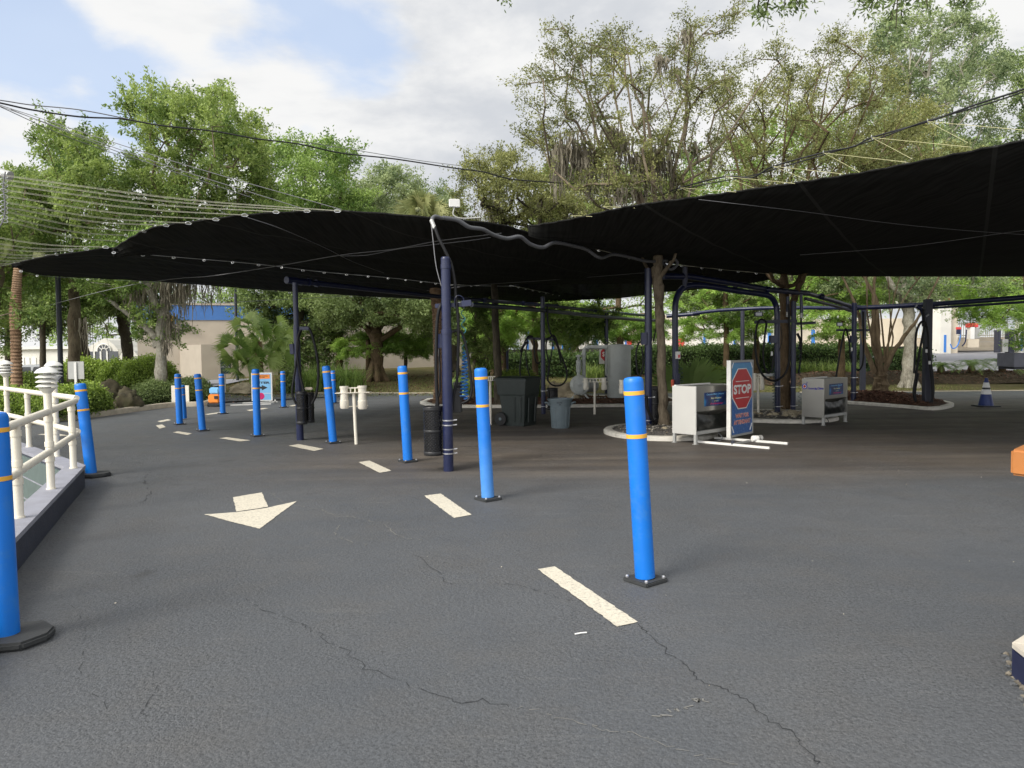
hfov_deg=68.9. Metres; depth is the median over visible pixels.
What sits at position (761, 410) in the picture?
gravel chips
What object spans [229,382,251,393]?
boulder
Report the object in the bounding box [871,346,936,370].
hedge
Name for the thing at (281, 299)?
bracing cord
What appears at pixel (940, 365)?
cycad
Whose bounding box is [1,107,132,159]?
overhead cable
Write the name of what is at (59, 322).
lamp post
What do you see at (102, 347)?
fan window
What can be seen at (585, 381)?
cup stand
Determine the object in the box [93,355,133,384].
shrub
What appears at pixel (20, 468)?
pipe railing
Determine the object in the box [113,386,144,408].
boulder
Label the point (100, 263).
shade sail
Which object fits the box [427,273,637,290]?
bracing cord
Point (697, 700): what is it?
asphalt crack
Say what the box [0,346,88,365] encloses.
white house
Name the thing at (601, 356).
road stop sign
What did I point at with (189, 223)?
guy rope
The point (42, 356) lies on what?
broadleaf tree
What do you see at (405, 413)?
bollard
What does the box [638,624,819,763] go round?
asphalt crack
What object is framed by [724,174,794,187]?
stay rope
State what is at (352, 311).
oak tree
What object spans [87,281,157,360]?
oak tree
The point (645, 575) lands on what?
bollard
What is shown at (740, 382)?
stop sign
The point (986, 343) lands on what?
retaining wall
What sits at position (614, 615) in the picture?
lane dash
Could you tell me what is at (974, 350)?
building apron
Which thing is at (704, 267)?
lacing rope
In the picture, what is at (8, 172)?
flood lamp
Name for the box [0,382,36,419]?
shrub
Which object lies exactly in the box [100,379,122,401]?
boulder
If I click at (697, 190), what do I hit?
broadleaf tree
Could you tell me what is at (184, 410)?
bollard
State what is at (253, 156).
maple tree
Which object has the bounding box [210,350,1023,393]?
ground
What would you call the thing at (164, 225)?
guy rope
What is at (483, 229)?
draped hose
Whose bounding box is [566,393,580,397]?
boulder
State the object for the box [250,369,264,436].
bollard
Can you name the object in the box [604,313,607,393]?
support post
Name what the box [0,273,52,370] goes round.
oak tree
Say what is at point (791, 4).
overhanging branch
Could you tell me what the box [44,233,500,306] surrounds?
bracing cord
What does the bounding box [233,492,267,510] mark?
arrow marking
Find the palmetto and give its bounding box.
[210,307,304,383]
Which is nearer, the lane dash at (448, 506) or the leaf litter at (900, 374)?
the lane dash at (448, 506)
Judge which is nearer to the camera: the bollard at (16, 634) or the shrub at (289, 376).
the bollard at (16, 634)
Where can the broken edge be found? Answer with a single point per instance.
(1008, 660)
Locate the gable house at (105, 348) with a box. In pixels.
[88,338,137,361]
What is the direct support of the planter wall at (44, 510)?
on the ground at (418, 371)
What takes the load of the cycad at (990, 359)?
on the mulch bank
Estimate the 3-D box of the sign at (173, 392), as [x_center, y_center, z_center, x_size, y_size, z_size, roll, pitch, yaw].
[-9.347,0.343,21.044,0.496,0.602,0.020,-1,3,0]
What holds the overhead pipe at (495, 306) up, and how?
attached to the vacuum post at (552, 392)
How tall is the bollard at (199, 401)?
1.097 m
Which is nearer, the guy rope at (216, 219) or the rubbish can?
the guy rope at (216, 219)
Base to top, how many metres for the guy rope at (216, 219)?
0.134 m
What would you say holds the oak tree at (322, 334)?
on the ground at (418, 371)
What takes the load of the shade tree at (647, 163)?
on the island bed at (668, 430)
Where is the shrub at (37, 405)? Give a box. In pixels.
[12,382,93,421]
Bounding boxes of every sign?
[68,361,84,383]
[171,385,188,401]
[220,361,230,392]
[230,373,276,405]
[599,349,603,363]
[698,360,787,448]
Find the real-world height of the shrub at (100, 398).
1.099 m
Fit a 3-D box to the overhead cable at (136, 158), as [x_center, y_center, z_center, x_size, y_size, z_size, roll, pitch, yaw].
[-5.060,-3.081,10.143,2.883,0.822,0.074,-2,3,-31]
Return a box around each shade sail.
[11,247,603,302]
[112,210,652,284]
[512,284,644,298]
[528,139,1023,276]
[662,265,768,291]
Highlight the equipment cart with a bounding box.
[207,383,219,406]
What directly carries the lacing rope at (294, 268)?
attached to the shade sail at (491, 260)
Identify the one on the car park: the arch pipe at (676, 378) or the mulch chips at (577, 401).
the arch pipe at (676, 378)
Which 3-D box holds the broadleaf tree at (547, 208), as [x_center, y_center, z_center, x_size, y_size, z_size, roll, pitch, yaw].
[1.186,-2.968,19.501,6.325,7.165,4.203,-1,3,0]
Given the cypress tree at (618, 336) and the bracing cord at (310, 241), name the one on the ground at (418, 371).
the cypress tree at (618, 336)
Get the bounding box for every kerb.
[11,399,208,425]
[228,392,433,393]
[420,395,671,407]
[604,423,717,440]
[753,409,838,423]
[800,390,1023,392]
[847,400,953,409]
[1012,635,1023,684]
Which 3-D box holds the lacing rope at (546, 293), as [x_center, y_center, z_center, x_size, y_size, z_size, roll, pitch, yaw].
[1.612,-2.725,22.628,1.971,0.036,6.816,2,4,44]
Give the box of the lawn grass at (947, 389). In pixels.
[216,376,997,397]
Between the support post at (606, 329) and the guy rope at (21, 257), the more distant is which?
the support post at (606, 329)
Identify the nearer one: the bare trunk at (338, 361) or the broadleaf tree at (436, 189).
the bare trunk at (338, 361)
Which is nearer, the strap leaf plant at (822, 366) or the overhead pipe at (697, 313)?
the overhead pipe at (697, 313)
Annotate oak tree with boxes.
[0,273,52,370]
[21,283,134,358]
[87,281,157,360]
[225,287,363,374]
[298,292,467,382]
[419,313,528,371]
[808,0,1023,387]
[996,46,1023,141]
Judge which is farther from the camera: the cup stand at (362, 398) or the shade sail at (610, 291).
the shade sail at (610, 291)
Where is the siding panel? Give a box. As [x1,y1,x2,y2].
[11,455,59,501]
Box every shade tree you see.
[496,0,789,424]
[695,13,935,409]
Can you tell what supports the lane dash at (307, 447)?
on the car park
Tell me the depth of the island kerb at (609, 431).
12.14 m
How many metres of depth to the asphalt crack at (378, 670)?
3.51 m
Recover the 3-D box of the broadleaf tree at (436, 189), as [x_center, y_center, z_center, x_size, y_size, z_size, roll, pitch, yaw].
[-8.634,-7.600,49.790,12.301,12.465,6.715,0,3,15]
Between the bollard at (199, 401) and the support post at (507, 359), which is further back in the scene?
the support post at (507, 359)
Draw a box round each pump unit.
[962,323,979,347]
[994,320,1023,352]
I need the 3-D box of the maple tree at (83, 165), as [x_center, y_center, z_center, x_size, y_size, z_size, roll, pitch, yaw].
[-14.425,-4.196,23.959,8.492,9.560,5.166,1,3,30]
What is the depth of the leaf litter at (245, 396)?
24.36 m
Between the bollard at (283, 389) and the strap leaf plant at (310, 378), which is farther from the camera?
the strap leaf plant at (310, 378)
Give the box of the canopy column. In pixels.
[932,305,957,353]
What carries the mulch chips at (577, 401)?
on the island bed at (576, 399)
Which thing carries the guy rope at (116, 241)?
attached to the anchor cable at (4, 201)
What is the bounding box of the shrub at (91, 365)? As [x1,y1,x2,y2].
[40,352,107,382]
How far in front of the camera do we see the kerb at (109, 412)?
19.06 m
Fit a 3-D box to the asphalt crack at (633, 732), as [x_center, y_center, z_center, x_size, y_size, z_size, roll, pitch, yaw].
[0.426,1.359,2.913,0.901,0.001,0.054,1,3,31]
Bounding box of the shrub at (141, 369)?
[113,352,181,388]
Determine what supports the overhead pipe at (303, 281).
attached to the vacuum post at (303, 400)
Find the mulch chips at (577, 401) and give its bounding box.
[432,394,623,404]
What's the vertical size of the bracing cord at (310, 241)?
0.007 m
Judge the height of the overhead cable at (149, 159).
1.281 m
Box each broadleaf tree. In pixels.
[3,162,159,373]
[32,237,258,346]
[245,125,385,368]
[295,178,472,219]
[333,156,458,215]
[435,139,667,404]
[517,145,708,352]
[559,277,988,318]
[653,274,793,376]
[671,96,1023,319]
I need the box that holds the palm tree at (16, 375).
[0,240,44,386]
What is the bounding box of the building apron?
[958,349,993,350]
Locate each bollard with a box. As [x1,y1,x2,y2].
[0,412,55,652]
[74,383,110,477]
[174,374,185,424]
[181,385,186,418]
[194,374,209,431]
[217,374,227,413]
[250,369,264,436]
[279,371,288,407]
[322,366,341,443]
[331,371,338,402]
[397,366,417,462]
[474,368,501,501]
[623,377,667,587]
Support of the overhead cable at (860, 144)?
attached to the overhead cable at (988, 100)
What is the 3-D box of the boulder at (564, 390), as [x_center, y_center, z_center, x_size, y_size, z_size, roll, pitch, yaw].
[1.538,0.187,21.962,0.982,0.513,0.622,-1,3,0]
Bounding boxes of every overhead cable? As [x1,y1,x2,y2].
[0,100,127,118]
[0,102,630,194]
[0,105,340,209]
[0,106,304,209]
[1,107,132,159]
[11,109,250,197]
[288,139,511,173]
[643,88,1023,196]
[664,91,1023,194]
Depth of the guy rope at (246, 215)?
9.06 m
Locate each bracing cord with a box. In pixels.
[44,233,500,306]
[228,296,340,302]
[248,217,382,272]
[353,237,490,255]
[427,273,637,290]
[699,199,1023,234]
[803,230,1023,254]
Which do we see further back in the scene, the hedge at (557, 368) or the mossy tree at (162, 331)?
the hedge at (557, 368)
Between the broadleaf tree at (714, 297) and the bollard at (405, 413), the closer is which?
the bollard at (405, 413)
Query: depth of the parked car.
43.09 m
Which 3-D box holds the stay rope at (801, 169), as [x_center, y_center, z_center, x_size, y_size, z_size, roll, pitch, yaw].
[3.713,-2.811,9.769,0.190,0.863,3.175,0,3,6]
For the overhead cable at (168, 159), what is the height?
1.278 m
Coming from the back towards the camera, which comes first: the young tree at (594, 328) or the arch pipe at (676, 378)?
the young tree at (594, 328)
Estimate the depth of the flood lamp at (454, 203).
12.86 m
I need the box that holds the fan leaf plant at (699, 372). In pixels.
[652,354,726,390]
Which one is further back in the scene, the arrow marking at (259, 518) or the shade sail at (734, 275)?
the shade sail at (734, 275)
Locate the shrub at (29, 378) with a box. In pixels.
[0,370,74,389]
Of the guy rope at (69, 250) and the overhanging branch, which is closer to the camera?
the overhanging branch
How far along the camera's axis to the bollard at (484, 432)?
7.39 m
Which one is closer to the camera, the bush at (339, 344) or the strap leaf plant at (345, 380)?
the strap leaf plant at (345, 380)
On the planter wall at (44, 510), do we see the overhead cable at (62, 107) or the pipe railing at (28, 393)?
the pipe railing at (28, 393)
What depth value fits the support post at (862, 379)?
22.45 m
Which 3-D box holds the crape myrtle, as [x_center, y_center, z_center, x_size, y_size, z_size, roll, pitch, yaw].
[10.467,-3.854,20.240,5.598,8.518,4.328,-2,3,-29]
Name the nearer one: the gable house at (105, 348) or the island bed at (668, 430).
the island bed at (668, 430)
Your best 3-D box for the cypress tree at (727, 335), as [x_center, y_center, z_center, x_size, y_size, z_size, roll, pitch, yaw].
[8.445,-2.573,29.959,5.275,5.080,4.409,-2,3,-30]
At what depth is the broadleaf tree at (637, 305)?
71.21 m
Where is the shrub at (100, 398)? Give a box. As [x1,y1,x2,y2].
[63,379,118,415]
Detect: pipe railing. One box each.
[0,360,80,456]
[9,366,79,518]
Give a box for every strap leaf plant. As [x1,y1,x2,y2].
[275,364,315,388]
[288,362,339,390]
[302,360,374,389]
[304,358,367,378]
[337,365,373,385]
[452,371,469,394]
[576,361,601,377]
[587,361,604,377]
[796,359,813,373]
[803,360,822,371]
[804,359,846,371]
[820,358,848,370]
[845,360,859,371]
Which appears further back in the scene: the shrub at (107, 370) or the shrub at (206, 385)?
the shrub at (107, 370)
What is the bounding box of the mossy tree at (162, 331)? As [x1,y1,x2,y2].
[64,218,256,381]
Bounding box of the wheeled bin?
[493,376,541,426]
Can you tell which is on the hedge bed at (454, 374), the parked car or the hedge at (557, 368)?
the hedge at (557, 368)
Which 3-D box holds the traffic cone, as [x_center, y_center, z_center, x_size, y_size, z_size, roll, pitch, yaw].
[11.459,0.199,18.044,0.480,0.690,0.480,-1,3,0]
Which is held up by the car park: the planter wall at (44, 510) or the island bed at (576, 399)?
the island bed at (576, 399)
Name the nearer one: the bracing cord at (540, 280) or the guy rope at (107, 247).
the guy rope at (107, 247)
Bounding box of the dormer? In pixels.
[119,347,137,359]
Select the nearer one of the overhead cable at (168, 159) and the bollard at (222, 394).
the overhead cable at (168, 159)
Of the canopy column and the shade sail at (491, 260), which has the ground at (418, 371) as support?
the canopy column
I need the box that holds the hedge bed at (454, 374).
[452,372,655,376]
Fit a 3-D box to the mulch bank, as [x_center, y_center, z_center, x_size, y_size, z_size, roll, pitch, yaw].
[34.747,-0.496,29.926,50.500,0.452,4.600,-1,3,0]
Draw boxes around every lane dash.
[174,431,191,434]
[221,437,248,440]
[289,444,321,450]
[359,461,390,472]
[425,493,470,517]
[539,566,637,625]
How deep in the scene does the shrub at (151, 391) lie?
21.46 m
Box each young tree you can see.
[454,302,493,375]
[456,296,512,397]
[525,297,624,374]
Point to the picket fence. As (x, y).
(983, 335)
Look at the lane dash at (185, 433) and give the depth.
13.86 m
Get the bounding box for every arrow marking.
[205,501,295,528]
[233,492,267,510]
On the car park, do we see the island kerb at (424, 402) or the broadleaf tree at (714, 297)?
the island kerb at (424, 402)
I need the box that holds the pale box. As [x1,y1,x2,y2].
[997,353,1023,368]
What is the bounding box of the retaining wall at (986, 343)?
[917,337,1004,349]
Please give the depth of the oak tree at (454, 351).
37.74 m
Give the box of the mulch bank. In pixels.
[756,370,1023,385]
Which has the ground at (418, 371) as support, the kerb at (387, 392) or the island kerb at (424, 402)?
the kerb at (387, 392)
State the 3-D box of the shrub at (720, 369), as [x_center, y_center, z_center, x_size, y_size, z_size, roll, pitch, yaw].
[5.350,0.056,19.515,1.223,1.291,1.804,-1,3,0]
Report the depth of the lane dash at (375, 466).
9.66 m
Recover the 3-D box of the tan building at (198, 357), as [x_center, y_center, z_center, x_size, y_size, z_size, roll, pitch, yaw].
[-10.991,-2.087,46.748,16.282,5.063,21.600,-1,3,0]
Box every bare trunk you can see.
[336,330,343,373]
[365,335,369,372]
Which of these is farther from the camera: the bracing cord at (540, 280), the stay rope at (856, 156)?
the bracing cord at (540, 280)
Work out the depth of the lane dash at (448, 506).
7.19 m
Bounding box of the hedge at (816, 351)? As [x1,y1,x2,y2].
[631,340,873,374]
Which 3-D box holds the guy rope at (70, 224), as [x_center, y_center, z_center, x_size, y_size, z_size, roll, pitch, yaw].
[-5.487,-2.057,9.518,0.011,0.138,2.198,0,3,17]
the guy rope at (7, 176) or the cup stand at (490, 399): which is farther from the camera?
the cup stand at (490, 399)
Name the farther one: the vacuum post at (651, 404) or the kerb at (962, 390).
the kerb at (962, 390)
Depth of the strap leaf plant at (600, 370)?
31.94 m
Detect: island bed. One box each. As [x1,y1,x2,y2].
[422,395,671,404]
[612,424,687,435]
[753,410,815,418]
[847,391,946,406]
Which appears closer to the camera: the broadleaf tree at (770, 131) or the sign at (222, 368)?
the sign at (222, 368)
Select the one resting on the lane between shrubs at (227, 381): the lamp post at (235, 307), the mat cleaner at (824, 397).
the lamp post at (235, 307)
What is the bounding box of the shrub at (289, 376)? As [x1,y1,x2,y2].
[276,366,304,393]
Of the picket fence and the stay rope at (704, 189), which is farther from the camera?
the picket fence
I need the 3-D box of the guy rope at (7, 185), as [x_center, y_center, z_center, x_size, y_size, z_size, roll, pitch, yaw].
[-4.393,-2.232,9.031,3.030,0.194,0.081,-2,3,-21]
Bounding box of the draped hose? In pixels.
[430,215,678,283]
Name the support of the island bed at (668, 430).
on the car park
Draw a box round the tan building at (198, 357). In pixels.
[137,303,470,379]
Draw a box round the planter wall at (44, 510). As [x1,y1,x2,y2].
[10,440,85,570]
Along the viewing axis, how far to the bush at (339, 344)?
32.82 m
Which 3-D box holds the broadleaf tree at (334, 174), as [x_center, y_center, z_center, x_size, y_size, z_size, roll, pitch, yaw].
[-10.583,-7.212,39.778,8.457,13.242,6.562,2,3,38]
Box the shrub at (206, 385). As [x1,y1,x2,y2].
[172,375,212,401]
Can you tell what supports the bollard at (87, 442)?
on the car park
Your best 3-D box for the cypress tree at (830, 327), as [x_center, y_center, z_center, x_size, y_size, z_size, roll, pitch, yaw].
[11.468,-3.791,26.994,7.234,7.907,4.625,-3,4,-42]
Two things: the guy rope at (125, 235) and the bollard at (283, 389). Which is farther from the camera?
the bollard at (283, 389)
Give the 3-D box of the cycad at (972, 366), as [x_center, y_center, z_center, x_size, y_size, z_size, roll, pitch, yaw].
[18.041,-0.637,29.275,1.771,0.699,1.722,-1,3,0]
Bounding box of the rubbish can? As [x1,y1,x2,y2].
[544,398,575,428]
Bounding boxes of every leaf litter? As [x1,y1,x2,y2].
[204,386,279,406]
[228,374,557,396]
[759,369,1023,384]
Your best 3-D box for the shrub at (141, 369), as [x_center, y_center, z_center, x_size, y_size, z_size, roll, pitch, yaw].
[-12.929,-0.273,26.548,2.002,1.740,3.203,-1,3,0]
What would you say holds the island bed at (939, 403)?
on the island kerb at (949, 404)
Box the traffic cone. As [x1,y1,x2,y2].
[971,378,1000,406]
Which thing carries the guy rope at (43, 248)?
attached to the shade sail at (491, 260)
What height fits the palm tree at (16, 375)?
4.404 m
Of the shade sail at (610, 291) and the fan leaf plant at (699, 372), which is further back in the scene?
the shade sail at (610, 291)
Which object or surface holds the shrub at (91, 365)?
on the ground at (418, 371)
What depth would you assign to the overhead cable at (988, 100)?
10.27 m
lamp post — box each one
[55,251,63,385]
[234,288,238,379]
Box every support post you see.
[506,348,508,371]
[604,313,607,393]
[740,311,744,359]
[859,310,866,389]
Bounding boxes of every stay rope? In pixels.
[680,186,732,195]
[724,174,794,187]
[772,164,841,179]
[823,151,903,171]
[871,135,970,158]
[927,119,1019,142]
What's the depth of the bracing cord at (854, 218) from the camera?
9.79 m
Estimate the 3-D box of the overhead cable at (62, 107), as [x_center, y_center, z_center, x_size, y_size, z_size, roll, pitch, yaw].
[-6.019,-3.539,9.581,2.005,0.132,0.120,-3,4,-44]
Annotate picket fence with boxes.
[916,322,1007,337]
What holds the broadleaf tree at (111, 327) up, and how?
on the ground at (418, 371)
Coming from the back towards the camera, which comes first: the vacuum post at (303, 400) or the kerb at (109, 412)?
the kerb at (109, 412)
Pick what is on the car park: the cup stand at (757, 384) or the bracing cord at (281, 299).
the cup stand at (757, 384)
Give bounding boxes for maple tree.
[0,99,155,382]
[0,169,57,330]
[101,66,297,378]
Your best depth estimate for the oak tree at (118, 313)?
43.02 m
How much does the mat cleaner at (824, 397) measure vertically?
0.892 m
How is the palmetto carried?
on the ground at (418, 371)
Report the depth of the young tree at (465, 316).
26.30 m
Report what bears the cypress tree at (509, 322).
on the ground at (418, 371)
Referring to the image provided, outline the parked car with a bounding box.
[22,364,50,374]
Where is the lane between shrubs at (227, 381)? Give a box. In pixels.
[208,379,247,385]
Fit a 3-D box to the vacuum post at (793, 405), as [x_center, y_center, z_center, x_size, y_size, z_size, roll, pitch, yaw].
[6.795,-0.694,17.405,0.612,2.931,0.215,-1,3,0]
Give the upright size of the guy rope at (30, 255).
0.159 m
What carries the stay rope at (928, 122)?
attached to the overhead cable at (988, 100)
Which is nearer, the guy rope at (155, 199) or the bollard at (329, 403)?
the guy rope at (155, 199)
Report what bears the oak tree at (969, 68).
on the ground at (418, 371)
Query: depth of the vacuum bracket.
15.77 m
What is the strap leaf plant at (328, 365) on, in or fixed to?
on the ground at (418, 371)
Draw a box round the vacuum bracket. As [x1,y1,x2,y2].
[754,294,802,410]
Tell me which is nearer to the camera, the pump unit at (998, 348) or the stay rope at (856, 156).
the stay rope at (856, 156)
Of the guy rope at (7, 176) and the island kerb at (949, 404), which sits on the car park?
the island kerb at (949, 404)
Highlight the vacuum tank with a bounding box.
[581,344,632,397]
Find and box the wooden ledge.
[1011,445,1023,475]
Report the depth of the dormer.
53.96 m
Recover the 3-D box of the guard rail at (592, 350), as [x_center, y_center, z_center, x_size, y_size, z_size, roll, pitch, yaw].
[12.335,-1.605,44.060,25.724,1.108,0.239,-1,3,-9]
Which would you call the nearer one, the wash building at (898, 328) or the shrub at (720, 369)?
the shrub at (720, 369)
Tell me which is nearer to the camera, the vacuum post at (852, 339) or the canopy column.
the vacuum post at (852, 339)
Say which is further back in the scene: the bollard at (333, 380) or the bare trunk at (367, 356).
the bare trunk at (367, 356)
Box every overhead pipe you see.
[284,276,644,316]
[470,302,654,321]
[662,267,851,311]
[666,306,849,317]
[857,295,1023,310]
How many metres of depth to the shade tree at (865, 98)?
16.88 m
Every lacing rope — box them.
[19,270,460,301]
[112,252,476,286]
[510,285,640,299]
[596,249,778,275]
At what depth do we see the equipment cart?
20.65 m
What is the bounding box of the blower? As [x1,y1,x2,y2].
[570,354,605,397]
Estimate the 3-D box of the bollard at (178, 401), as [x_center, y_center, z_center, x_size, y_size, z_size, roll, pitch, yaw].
[-6.963,0.318,15.609,0.205,1.063,0.205,-3,3,-38]
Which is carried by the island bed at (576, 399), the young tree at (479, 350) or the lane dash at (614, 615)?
the young tree at (479, 350)
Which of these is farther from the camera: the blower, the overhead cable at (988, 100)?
the blower
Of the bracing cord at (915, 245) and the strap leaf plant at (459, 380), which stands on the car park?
the strap leaf plant at (459, 380)
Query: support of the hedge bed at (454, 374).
on the ground at (418, 371)
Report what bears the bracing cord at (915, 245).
attached to the shade sail at (978, 189)
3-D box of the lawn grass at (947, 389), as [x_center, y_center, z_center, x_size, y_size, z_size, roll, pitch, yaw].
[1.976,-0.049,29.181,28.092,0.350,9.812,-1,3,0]
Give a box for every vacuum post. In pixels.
[289,282,319,439]
[423,256,472,471]
[519,297,567,413]
[635,268,658,424]
[790,295,815,409]
[835,303,869,400]
[912,299,934,403]
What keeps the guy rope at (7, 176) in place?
attached to the anchor cable at (4, 201)
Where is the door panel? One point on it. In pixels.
(27, 360)
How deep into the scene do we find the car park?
4.48 m
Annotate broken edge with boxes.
[1000,651,1023,705]
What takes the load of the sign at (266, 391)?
on the car park
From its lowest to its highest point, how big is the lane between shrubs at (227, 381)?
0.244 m
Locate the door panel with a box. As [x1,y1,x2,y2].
[25,358,29,364]
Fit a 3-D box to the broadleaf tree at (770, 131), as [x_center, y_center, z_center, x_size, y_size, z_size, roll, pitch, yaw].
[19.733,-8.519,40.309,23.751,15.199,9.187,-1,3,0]
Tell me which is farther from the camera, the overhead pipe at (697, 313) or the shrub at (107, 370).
the shrub at (107, 370)
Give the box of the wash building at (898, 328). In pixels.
[519,314,903,348]
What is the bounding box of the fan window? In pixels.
[97,344,111,350]
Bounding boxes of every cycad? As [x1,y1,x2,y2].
[932,361,959,373]
[947,359,995,373]
[978,358,1023,373]
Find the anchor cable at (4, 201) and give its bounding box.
[0,172,5,226]
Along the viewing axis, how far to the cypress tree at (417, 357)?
34.39 m
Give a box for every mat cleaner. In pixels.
[672,383,726,444]
[802,376,847,425]
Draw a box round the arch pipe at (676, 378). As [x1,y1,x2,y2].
[671,282,781,411]
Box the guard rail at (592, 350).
[509,346,917,353]
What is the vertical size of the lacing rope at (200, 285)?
0.079 m
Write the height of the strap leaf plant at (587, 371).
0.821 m
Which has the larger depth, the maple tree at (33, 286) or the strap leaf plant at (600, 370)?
the strap leaf plant at (600, 370)
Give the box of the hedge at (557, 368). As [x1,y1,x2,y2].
[476,349,634,378]
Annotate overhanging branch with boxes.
[497,0,976,43]
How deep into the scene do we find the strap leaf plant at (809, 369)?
32.38 m
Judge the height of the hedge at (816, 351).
1.997 m
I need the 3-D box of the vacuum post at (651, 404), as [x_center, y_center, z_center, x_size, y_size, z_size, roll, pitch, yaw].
[2.531,-0.558,13.634,0.629,3.043,0.870,-1,3,0]
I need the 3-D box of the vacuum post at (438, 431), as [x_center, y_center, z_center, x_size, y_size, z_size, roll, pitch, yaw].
[-0.803,-0.254,9.478,0.625,2.645,0.693,-1,3,0]
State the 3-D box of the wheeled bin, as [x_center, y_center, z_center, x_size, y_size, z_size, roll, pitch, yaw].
[0.100,0.330,14.802,0.797,0.965,0.630,1,3,32]
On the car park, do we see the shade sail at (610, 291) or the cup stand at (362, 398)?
the cup stand at (362, 398)
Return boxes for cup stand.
[335,385,370,443]
[488,376,494,424]
[582,377,607,413]
[619,380,623,393]
[753,373,768,412]
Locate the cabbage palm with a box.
[389,185,451,403]
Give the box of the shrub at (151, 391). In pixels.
[129,376,173,404]
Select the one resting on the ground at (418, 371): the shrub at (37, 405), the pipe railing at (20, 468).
the shrub at (37, 405)
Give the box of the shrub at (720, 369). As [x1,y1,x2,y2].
[711,364,726,382]
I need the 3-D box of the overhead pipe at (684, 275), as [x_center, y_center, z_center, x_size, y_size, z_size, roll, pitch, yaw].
[6.099,-2.071,16.921,8.577,0.690,0.411,-3,4,-43]
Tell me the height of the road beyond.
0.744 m
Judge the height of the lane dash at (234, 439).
0.001 m
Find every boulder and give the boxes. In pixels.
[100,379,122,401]
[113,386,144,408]
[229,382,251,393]
[546,381,561,396]
[555,382,572,397]
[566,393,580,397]
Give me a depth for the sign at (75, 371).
19.50 m
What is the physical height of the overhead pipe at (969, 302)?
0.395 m
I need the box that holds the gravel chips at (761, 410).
[615,409,816,434]
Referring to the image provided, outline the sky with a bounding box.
[0,0,1023,349]
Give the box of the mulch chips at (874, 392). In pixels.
[847,389,943,404]
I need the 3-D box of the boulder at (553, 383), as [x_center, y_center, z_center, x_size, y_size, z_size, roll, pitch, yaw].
[1.303,0.146,22.234,0.622,0.483,0.457,-1,3,0]
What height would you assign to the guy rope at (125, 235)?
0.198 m
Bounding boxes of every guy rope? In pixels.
[0,174,340,212]
[0,178,309,212]
[0,183,278,213]
[0,188,248,216]
[0,194,219,220]
[0,200,191,224]
[0,205,169,226]
[0,209,146,232]
[0,215,127,236]
[0,219,118,242]
[0,237,108,248]
[0,243,88,249]
[0,247,73,251]
[0,252,57,255]
[2,255,45,258]
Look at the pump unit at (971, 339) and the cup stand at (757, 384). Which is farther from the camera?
the pump unit at (971, 339)
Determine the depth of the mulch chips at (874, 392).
18.90 m
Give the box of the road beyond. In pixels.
[759,351,1023,375]
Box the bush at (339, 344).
[328,330,433,363]
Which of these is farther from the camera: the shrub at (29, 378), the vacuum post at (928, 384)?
the shrub at (29, 378)
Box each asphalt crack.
[254,604,508,706]
[521,706,730,763]
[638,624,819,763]
[652,698,707,716]
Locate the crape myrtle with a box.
[812,85,988,390]
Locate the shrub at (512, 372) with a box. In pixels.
[488,366,540,396]
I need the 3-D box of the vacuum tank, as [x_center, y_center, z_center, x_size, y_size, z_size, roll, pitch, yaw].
[2.718,-0.337,21.309,1.479,1.599,0.683,-1,3,0]
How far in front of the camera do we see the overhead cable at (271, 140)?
11.18 m
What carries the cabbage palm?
on the island bed at (576, 399)
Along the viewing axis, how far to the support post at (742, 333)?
23.91 m
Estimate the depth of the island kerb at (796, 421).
14.62 m
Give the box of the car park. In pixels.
[0,391,1023,767]
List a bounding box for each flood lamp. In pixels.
[0,168,13,179]
[449,199,480,218]
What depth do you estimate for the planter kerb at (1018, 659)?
3.31 m
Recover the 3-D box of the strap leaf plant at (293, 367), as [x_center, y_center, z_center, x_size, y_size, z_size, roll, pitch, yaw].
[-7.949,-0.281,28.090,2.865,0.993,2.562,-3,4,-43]
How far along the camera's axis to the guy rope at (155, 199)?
8.95 m
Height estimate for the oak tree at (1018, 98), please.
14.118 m
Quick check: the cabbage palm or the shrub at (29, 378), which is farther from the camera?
the shrub at (29, 378)
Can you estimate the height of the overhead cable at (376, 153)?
0.660 m
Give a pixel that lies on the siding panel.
(35, 478)
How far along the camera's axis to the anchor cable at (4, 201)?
8.51 m
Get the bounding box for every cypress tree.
[395,329,432,365]
[459,301,591,371]
[593,298,671,345]
[663,283,778,368]
[779,172,894,376]
[938,277,1023,352]
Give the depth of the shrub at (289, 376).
26.64 m
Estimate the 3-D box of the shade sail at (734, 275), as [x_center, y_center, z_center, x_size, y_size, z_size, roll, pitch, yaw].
[4.876,-2.583,18.355,2.890,0.188,5.852,0,3,14]
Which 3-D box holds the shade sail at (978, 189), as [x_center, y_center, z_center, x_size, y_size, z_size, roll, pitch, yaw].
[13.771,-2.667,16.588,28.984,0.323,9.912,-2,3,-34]

